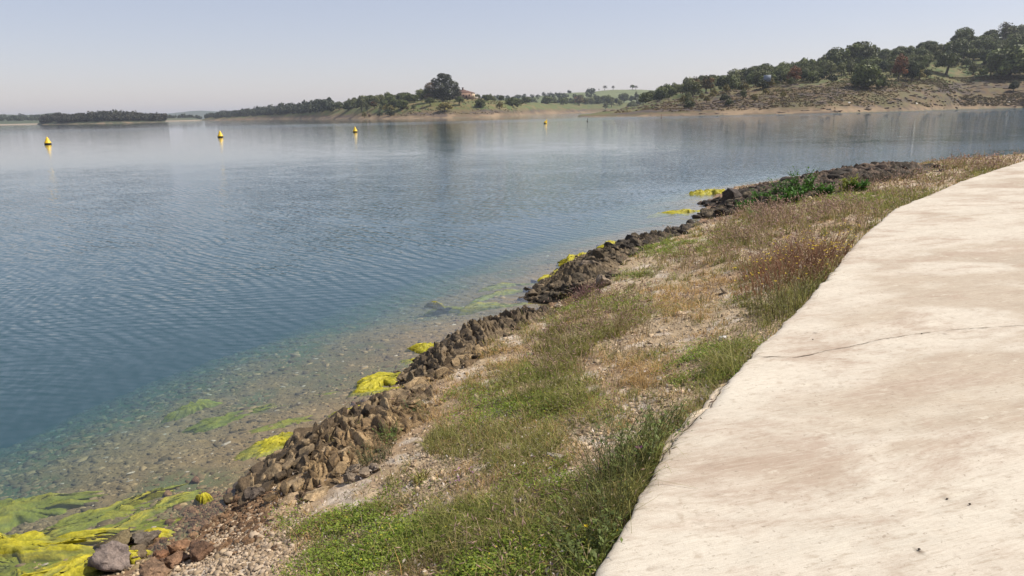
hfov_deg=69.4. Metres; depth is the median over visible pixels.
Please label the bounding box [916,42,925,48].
holm oak
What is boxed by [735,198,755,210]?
leafy plant
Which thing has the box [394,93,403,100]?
holm oak
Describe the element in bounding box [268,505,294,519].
stone slab
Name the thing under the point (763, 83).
shrub
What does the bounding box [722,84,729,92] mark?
yellow shrub
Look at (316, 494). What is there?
stone slab
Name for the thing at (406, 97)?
holm oak
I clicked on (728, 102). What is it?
shrub
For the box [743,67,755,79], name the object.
holm oak
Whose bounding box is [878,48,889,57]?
holm oak
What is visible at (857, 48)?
holm oak
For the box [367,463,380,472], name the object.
stone
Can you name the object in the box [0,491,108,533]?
algae mat
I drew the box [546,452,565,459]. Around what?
boulder
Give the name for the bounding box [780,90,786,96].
yellow shrub
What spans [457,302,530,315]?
algae mat
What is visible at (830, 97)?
rock ledges
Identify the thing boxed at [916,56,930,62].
holm oak
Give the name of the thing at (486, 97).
holm oak
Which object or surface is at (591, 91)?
wood
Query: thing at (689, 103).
shrub
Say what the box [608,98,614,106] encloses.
olive tree
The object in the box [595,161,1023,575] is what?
concrete pavement
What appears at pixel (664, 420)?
weed clump
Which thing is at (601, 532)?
weed clump
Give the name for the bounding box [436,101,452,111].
yellow shrub
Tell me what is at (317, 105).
wood
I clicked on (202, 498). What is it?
algae mat
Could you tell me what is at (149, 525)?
algae mat
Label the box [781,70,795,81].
olive tree
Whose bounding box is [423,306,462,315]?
algae mat
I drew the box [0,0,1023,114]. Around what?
sky
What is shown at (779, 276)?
flowering bush
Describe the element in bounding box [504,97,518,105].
holm oak
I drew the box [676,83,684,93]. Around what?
olive tree
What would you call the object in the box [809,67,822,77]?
holm oak
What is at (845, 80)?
scrub
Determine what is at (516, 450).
herbs
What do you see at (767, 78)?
sign board
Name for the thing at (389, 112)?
shrub
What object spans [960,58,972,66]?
holm oak
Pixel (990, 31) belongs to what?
holm oak
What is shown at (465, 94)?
house
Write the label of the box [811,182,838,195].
leafy plant
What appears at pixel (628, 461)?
weed clump
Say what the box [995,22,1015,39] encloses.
sparse tree
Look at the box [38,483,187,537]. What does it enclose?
algae mat
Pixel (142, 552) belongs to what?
boulder
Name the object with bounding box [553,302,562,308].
boulder
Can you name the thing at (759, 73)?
olive tree
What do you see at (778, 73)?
holm oak
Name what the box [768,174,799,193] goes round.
leafy plant
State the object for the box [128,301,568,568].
shore rubble
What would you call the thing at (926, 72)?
shrub
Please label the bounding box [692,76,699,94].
withered tree
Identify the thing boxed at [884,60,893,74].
olive tree
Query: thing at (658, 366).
dry grass
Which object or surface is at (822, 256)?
flowering bush
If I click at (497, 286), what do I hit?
algae mat
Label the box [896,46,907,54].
holm oak
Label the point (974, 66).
olive tree
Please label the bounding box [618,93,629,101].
holm oak
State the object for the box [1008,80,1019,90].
holm oak
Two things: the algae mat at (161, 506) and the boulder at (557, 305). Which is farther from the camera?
the boulder at (557, 305)
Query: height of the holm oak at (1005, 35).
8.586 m
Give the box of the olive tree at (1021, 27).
[1018,24,1023,30]
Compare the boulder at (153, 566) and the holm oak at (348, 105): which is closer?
the boulder at (153, 566)
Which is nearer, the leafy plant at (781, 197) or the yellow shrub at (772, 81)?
the leafy plant at (781, 197)
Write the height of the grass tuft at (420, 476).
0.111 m
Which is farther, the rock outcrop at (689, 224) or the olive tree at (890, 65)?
the olive tree at (890, 65)
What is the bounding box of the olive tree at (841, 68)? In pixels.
[836,62,846,75]
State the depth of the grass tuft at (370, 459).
5.33 m
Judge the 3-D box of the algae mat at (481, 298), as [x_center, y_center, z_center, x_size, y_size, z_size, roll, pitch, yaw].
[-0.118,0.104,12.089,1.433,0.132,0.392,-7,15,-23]
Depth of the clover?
3.83 m
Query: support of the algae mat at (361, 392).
on the ground at (70, 347)
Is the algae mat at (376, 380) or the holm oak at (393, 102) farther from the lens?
the holm oak at (393, 102)
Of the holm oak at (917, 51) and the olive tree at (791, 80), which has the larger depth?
the holm oak at (917, 51)
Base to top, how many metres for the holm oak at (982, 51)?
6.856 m
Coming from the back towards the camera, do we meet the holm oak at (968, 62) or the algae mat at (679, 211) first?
the holm oak at (968, 62)
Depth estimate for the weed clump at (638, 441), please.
3.57 m
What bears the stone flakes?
on the ground at (70, 347)
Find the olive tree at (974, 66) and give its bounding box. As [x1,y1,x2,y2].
[969,62,978,74]
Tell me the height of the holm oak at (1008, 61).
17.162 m
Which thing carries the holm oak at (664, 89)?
on the ground at (70, 347)
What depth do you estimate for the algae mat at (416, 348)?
9.04 m
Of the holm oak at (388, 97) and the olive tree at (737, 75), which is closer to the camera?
the olive tree at (737, 75)
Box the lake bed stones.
[0,209,696,575]
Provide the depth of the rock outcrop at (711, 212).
19.43 m
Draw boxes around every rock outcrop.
[223,383,437,504]
[240,399,442,512]
[389,304,555,386]
[404,344,489,387]
[517,242,647,303]
[588,228,690,256]
[663,219,708,230]
[691,184,841,218]
[697,160,947,206]
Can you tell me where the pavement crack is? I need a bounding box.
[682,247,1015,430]
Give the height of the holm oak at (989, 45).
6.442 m
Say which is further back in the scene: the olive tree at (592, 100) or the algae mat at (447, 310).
the olive tree at (592, 100)
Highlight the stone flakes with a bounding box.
[169,251,748,575]
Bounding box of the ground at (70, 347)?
[0,37,1023,575]
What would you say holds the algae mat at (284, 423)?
on the ground at (70, 347)
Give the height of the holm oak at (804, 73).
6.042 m
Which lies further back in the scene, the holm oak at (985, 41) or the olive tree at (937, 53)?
the holm oak at (985, 41)
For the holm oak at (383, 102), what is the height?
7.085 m
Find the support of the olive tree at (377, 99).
on the ground at (70, 347)
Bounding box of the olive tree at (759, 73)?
[752,69,769,83]
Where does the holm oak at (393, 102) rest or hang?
on the ground at (70, 347)
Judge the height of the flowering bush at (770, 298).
0.519 m
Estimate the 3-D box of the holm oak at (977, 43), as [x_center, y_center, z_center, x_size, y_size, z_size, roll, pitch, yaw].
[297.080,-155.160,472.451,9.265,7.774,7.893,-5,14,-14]
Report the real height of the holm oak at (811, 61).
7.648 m
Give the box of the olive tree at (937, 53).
[933,49,941,58]
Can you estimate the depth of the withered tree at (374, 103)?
632.06 m
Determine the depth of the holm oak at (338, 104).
755.55 m
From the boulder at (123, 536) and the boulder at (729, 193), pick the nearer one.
the boulder at (123, 536)
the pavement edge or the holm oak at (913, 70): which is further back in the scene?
the holm oak at (913, 70)
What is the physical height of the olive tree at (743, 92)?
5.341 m
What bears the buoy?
on the water
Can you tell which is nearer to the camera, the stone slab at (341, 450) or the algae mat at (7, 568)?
the algae mat at (7, 568)
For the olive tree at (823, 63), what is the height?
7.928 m
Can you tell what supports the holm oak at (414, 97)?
on the ground at (70, 347)
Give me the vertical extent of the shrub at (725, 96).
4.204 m
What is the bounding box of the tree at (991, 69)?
[988,59,994,76]
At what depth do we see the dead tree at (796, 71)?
351.31 m
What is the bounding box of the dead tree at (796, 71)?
[786,66,801,79]
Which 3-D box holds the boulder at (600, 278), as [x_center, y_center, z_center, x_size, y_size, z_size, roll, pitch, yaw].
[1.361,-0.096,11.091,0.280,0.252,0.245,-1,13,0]
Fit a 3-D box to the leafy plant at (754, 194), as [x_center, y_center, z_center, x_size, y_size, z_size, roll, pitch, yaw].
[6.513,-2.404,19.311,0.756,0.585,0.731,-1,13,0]
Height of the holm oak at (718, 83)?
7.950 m
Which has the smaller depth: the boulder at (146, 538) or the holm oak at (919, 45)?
the boulder at (146, 538)
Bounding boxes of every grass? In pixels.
[268,154,1020,575]
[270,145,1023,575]
[280,155,1023,575]
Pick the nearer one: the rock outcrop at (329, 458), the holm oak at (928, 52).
the rock outcrop at (329, 458)
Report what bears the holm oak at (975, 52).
on the ground at (70, 347)
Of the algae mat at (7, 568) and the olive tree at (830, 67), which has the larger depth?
the olive tree at (830, 67)
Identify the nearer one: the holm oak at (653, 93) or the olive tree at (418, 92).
the holm oak at (653, 93)
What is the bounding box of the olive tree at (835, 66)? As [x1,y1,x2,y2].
[824,63,836,72]
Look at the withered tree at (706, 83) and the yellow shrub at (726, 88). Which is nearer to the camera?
the yellow shrub at (726, 88)
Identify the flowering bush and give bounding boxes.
[728,245,846,299]
[733,232,846,281]
[736,263,831,320]
[749,234,849,285]
[776,222,859,269]
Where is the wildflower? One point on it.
(459, 478)
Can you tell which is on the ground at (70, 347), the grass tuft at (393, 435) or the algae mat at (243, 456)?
the algae mat at (243, 456)
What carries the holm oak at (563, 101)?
on the ground at (70, 347)
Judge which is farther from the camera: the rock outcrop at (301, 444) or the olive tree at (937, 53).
the olive tree at (937, 53)
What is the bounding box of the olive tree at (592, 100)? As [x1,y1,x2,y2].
[589,96,594,104]
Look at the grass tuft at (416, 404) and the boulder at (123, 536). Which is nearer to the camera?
the boulder at (123, 536)
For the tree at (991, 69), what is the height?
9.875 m
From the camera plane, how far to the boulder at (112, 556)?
4.74 m
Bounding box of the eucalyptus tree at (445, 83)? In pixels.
[423,73,461,101]
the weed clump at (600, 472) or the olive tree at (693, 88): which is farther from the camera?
the olive tree at (693, 88)
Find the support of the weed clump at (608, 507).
on the ground at (70, 347)
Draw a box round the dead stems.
[254,155,1021,575]
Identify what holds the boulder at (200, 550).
on the ground at (70, 347)
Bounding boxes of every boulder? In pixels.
[87,540,131,572]
[93,528,133,548]
[129,544,147,557]
[132,530,161,545]
[138,556,170,575]
[152,549,169,559]
[159,550,189,568]
[166,540,190,553]
[189,539,214,562]
[244,487,264,500]
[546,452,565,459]
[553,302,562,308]
[577,260,602,266]
[594,274,611,286]
[721,188,741,202]
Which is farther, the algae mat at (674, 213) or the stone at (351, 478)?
the algae mat at (674, 213)
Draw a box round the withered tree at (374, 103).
[371,100,377,108]
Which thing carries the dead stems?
on the ground at (70, 347)
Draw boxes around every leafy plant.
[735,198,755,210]
[749,186,774,198]
[767,193,792,202]
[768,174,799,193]
[777,182,810,202]
[786,166,819,191]
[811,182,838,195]
[839,173,861,191]
[849,179,871,190]
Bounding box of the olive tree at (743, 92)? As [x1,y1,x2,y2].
[740,88,746,98]
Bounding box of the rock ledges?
[603,81,1023,113]
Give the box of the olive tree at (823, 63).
[820,60,831,65]
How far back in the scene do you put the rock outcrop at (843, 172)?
22.46 m
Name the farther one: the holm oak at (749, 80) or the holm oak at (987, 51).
the holm oak at (987, 51)
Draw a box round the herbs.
[268,154,1019,575]
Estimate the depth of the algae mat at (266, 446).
6.49 m
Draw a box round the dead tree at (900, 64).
[890,53,908,81]
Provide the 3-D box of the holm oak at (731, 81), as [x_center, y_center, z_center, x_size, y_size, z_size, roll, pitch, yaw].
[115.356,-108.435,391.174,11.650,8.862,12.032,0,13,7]
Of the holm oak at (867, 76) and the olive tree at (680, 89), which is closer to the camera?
the holm oak at (867, 76)
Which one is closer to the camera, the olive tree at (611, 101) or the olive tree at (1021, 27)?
the olive tree at (1021, 27)
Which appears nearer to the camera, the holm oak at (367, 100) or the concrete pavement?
the concrete pavement
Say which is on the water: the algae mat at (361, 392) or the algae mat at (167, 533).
the algae mat at (167, 533)
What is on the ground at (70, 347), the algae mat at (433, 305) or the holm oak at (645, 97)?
the holm oak at (645, 97)
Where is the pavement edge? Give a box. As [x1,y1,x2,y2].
[659,380,728,462]
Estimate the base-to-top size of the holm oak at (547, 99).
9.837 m
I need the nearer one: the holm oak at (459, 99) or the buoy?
the buoy
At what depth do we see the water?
48.58 m
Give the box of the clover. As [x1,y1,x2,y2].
[263,189,914,575]
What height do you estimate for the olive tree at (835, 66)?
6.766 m
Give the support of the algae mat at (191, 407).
on the ground at (70, 347)
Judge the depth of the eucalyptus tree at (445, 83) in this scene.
583.13 m
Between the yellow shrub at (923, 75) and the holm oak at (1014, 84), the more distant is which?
the yellow shrub at (923, 75)
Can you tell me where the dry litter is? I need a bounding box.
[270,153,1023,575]
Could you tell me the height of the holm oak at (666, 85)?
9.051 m
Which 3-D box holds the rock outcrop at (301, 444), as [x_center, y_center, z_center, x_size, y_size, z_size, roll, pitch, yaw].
[-1.446,1.267,6.315,1.085,0.493,2.200,4,14,22]
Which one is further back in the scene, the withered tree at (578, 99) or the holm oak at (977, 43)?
the withered tree at (578, 99)
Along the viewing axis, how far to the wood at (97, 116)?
970.98 m
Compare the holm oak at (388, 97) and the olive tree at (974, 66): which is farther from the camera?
the holm oak at (388, 97)
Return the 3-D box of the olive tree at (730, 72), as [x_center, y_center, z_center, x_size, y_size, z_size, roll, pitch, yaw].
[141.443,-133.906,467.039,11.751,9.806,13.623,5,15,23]
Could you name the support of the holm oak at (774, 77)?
on the ground at (70, 347)
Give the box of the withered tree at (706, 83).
[700,75,714,93]
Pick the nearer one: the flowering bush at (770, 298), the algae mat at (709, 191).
the flowering bush at (770, 298)
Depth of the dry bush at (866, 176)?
20.88 m
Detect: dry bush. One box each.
[799,178,836,188]
[817,172,863,186]
[847,171,900,182]
[869,165,918,181]
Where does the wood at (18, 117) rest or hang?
on the ground at (70, 347)
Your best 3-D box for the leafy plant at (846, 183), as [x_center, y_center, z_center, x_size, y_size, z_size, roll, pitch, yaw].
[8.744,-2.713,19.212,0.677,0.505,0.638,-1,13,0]
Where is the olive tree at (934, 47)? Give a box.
[929,43,939,56]
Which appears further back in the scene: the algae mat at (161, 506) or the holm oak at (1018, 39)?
the holm oak at (1018, 39)
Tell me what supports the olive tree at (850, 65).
on the ground at (70, 347)
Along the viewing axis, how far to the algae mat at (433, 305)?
11.34 m
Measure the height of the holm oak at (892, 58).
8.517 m
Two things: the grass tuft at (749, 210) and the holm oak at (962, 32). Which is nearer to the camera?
the grass tuft at (749, 210)
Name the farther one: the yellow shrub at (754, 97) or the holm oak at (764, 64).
the holm oak at (764, 64)
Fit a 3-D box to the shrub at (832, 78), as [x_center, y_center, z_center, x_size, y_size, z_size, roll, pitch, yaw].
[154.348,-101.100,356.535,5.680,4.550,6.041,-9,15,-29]
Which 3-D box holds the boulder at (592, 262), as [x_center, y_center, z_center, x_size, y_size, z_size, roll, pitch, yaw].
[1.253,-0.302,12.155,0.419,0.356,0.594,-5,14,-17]
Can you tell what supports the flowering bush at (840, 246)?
on the ground at (70, 347)
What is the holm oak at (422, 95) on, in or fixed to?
on the ground at (70, 347)
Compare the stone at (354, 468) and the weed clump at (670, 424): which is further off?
the stone at (354, 468)
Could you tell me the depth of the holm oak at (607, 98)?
1081.27 m
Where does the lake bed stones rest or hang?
on the ground at (70, 347)
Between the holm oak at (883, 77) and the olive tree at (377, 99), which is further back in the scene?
the olive tree at (377, 99)
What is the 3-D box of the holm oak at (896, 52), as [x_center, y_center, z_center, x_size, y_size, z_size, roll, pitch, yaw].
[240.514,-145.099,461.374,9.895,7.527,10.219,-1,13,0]
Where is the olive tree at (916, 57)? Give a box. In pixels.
[908,54,921,60]
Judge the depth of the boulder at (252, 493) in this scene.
5.38 m
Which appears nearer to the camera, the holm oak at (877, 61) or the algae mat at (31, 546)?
the algae mat at (31, 546)
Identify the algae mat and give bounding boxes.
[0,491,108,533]
[0,528,135,563]
[0,556,66,575]
[11,500,160,534]
[20,544,135,575]
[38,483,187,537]
[87,487,205,545]
[96,516,184,530]
[129,550,152,564]
[143,527,175,539]
[161,399,221,423]
[182,403,284,433]
[193,492,212,505]
[233,446,283,460]
[239,432,292,459]
[249,415,312,433]
[345,386,403,398]
[349,372,400,396]
[399,358,413,364]
[404,342,436,353]
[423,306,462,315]
[424,301,445,308]
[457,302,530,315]
[469,289,522,303]
[477,283,534,292]
[536,269,557,282]
[556,252,585,267]
[595,240,615,248]
[647,209,699,217]
[666,212,689,216]
[684,188,724,196]
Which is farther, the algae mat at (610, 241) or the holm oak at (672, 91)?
the holm oak at (672, 91)
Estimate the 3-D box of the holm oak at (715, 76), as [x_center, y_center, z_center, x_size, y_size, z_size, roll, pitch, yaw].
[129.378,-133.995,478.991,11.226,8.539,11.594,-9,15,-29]
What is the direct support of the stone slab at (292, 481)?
on the ground at (70, 347)
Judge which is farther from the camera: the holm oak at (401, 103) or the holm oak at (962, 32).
the holm oak at (401, 103)
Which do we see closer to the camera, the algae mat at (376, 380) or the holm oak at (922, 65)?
the algae mat at (376, 380)
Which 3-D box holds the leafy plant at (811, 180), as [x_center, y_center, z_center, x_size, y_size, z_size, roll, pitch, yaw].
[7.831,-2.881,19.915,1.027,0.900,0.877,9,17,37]
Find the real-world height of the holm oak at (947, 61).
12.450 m
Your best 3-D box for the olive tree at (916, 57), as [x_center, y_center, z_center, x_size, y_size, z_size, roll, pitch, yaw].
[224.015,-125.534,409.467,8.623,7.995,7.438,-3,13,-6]
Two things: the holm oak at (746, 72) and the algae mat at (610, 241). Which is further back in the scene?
the holm oak at (746, 72)
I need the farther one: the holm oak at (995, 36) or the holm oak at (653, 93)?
the holm oak at (653, 93)
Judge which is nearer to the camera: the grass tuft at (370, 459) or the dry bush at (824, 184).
the grass tuft at (370, 459)
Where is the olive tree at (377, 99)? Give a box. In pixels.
[370,95,380,103]
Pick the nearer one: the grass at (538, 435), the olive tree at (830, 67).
the grass at (538, 435)
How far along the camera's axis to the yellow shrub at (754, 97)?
322.74 m
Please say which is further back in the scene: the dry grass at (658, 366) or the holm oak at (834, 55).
the holm oak at (834, 55)
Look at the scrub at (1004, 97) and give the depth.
358.11 m
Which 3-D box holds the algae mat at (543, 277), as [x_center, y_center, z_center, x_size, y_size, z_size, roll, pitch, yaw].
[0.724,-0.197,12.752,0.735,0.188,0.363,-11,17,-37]
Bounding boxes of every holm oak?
[334,101,341,109]
[341,101,354,109]
[363,97,371,104]
[380,99,387,106]
[385,95,394,102]
[386,98,396,106]
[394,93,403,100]
[395,99,408,107]
[404,93,410,101]
[410,94,419,101]
[420,91,430,98]
[424,97,434,105]
[454,96,463,105]
[474,99,485,107]
[483,94,489,100]
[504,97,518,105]
[522,96,530,103]
[541,96,553,103]
[559,98,567,104]
[601,95,613,103]
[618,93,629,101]
[638,92,652,102]
[649,90,656,99]
[653,85,669,99]
[654,89,666,101]
[663,83,672,95]
[666,87,676,96]
[706,75,718,79]
[715,76,722,85]
[718,74,738,90]
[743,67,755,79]
[746,71,758,84]
[759,63,773,66]
[767,73,779,82]
[774,71,783,80]
[775,67,788,81]
[800,69,808,80]
[805,70,820,82]
[808,59,815,65]
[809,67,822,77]
[824,46,850,63]
[846,41,879,62]
[849,63,883,87]
[868,57,882,64]
[874,74,890,87]
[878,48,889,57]
[878,60,887,71]
[888,55,899,62]
[889,49,904,57]
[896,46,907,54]
[902,60,920,81]
[913,47,922,54]
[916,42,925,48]
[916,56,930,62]
[916,61,926,69]
[920,50,934,60]
[923,42,931,49]
[933,53,964,75]
[943,39,971,56]
[955,27,973,37]
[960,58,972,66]
[962,34,975,41]
[965,48,981,59]
[970,39,982,48]
[974,49,985,58]
[976,34,993,40]
[978,44,1023,76]
[980,49,991,60]
[982,38,993,45]
[984,29,998,35]
[984,41,994,49]
[989,33,998,41]
[998,26,1011,38]
[1006,34,1023,47]
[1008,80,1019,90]
[1011,25,1019,33]
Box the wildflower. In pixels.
[450,466,473,485]
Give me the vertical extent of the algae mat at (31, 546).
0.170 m
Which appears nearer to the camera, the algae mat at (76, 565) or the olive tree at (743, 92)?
the algae mat at (76, 565)
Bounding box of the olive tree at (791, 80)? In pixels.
[788,77,794,83]
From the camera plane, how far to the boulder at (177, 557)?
4.47 m
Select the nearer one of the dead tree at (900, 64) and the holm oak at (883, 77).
the holm oak at (883, 77)
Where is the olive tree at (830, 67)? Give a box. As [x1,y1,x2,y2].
[826,62,835,73]
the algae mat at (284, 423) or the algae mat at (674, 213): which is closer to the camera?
the algae mat at (284, 423)
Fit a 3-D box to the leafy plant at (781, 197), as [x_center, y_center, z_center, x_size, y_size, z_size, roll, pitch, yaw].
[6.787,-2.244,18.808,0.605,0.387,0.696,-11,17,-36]
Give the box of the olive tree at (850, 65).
[846,60,854,74]
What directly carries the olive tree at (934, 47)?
on the ground at (70, 347)
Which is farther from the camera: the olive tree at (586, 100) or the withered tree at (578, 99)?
the olive tree at (586, 100)
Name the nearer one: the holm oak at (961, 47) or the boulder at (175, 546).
the boulder at (175, 546)
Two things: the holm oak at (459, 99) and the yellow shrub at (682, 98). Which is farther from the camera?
the holm oak at (459, 99)
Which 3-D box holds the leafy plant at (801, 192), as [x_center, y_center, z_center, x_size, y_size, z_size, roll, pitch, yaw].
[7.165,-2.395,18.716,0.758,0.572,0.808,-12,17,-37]
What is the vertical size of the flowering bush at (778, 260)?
0.639 m
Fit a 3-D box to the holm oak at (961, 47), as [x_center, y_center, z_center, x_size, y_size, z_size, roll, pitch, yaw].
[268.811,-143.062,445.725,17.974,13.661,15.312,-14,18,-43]
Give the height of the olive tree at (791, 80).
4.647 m
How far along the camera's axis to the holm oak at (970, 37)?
490.43 m
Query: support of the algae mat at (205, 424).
on the ground at (70, 347)
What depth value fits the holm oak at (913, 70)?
357.54 m
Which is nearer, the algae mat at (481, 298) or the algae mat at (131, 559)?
the algae mat at (131, 559)
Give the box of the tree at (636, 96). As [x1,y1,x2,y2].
[632,92,638,103]
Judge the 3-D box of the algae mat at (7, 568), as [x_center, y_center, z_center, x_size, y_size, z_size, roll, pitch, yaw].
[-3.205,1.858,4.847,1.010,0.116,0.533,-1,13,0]
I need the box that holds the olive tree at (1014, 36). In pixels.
[1007,33,1023,41]
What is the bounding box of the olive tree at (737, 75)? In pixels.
[733,71,741,83]
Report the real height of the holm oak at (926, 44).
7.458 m
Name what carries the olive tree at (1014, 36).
on the ground at (70, 347)
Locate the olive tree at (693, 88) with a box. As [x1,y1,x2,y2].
[685,80,701,95]
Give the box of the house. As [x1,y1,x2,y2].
[451,87,474,98]
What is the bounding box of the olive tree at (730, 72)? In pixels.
[727,68,743,80]
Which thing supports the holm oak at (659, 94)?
on the ground at (70, 347)
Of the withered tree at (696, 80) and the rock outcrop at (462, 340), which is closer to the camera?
the rock outcrop at (462, 340)
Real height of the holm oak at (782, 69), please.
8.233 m
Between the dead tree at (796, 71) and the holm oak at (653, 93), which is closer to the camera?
the dead tree at (796, 71)
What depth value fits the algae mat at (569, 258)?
13.90 m
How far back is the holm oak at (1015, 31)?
504.23 m
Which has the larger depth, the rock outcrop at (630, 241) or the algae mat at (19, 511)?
the rock outcrop at (630, 241)
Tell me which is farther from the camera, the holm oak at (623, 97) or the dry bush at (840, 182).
the holm oak at (623, 97)
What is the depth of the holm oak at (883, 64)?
402.91 m
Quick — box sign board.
[763,75,770,81]
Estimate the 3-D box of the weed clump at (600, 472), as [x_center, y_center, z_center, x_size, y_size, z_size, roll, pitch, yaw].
[0.427,0.781,3.479,0.523,0.505,0.482,-8,15,-27]
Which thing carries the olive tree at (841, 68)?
on the ground at (70, 347)
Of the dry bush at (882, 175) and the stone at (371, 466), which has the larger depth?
the dry bush at (882, 175)
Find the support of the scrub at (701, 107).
on the ground at (70, 347)
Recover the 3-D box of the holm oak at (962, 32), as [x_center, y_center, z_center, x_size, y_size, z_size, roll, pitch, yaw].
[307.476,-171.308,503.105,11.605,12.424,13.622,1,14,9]
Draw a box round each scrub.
[373,97,517,116]
[614,78,983,112]
[756,48,1023,94]
[887,75,1023,106]
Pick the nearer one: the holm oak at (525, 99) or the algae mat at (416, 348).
the algae mat at (416, 348)
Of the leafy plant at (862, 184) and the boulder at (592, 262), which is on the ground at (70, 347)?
the leafy plant at (862, 184)
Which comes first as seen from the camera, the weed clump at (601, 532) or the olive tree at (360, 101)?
the weed clump at (601, 532)
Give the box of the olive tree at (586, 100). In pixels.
[582,97,588,103]
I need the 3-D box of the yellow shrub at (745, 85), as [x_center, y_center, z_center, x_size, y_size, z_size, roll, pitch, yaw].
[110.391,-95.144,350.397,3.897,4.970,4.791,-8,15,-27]
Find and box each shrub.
[385,108,394,115]
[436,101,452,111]
[679,95,685,101]
[683,100,695,107]
[719,93,730,100]
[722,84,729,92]
[724,99,734,105]
[741,82,749,89]
[751,94,758,101]
[757,79,769,87]
[768,77,774,85]
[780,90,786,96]
[824,74,837,80]
[913,69,926,79]
[923,68,931,76]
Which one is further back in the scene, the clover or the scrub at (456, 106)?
the scrub at (456, 106)
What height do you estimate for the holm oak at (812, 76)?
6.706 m
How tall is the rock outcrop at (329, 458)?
0.422 m
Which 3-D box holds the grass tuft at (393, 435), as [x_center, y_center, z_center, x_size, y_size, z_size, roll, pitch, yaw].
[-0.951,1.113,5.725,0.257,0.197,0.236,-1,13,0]
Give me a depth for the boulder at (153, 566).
4.35 m
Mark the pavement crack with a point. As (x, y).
(845, 347)
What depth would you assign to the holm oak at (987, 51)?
427.70 m
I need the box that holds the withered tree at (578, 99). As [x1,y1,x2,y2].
[574,95,584,105]
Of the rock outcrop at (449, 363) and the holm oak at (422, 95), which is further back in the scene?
the holm oak at (422, 95)
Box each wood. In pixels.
[0,113,201,120]
[38,109,167,122]
[204,97,336,118]
[480,88,595,103]
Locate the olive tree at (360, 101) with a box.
[355,96,365,110]
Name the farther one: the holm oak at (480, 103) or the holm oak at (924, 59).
the holm oak at (480, 103)
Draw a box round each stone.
[343,472,360,483]
[345,464,362,472]
[359,467,370,476]
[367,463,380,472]
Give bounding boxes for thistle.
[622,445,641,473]
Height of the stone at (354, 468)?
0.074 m
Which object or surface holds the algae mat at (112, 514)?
on the ground at (70, 347)
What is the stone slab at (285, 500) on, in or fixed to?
on the ground at (70, 347)
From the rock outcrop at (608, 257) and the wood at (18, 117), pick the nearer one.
the rock outcrop at (608, 257)
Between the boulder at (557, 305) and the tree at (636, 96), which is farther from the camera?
the tree at (636, 96)
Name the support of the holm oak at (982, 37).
on the ground at (70, 347)
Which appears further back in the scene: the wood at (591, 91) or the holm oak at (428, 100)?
the wood at (591, 91)
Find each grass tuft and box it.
[341,429,400,466]
[372,416,401,442]
[393,397,430,411]
[407,468,432,483]
[743,200,771,219]
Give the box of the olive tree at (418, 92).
[416,88,422,99]
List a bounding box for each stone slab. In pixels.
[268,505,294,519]
[276,491,300,507]
[287,476,304,488]
[301,486,329,501]
[338,445,349,455]
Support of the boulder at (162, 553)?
on the ground at (70, 347)
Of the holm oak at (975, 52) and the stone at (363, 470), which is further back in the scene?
the holm oak at (975, 52)
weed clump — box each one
[539,486,627,575]
[542,434,644,546]
[553,408,659,493]
[557,406,667,521]
[580,402,674,481]
[600,395,689,461]
[631,390,692,440]
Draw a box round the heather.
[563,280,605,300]

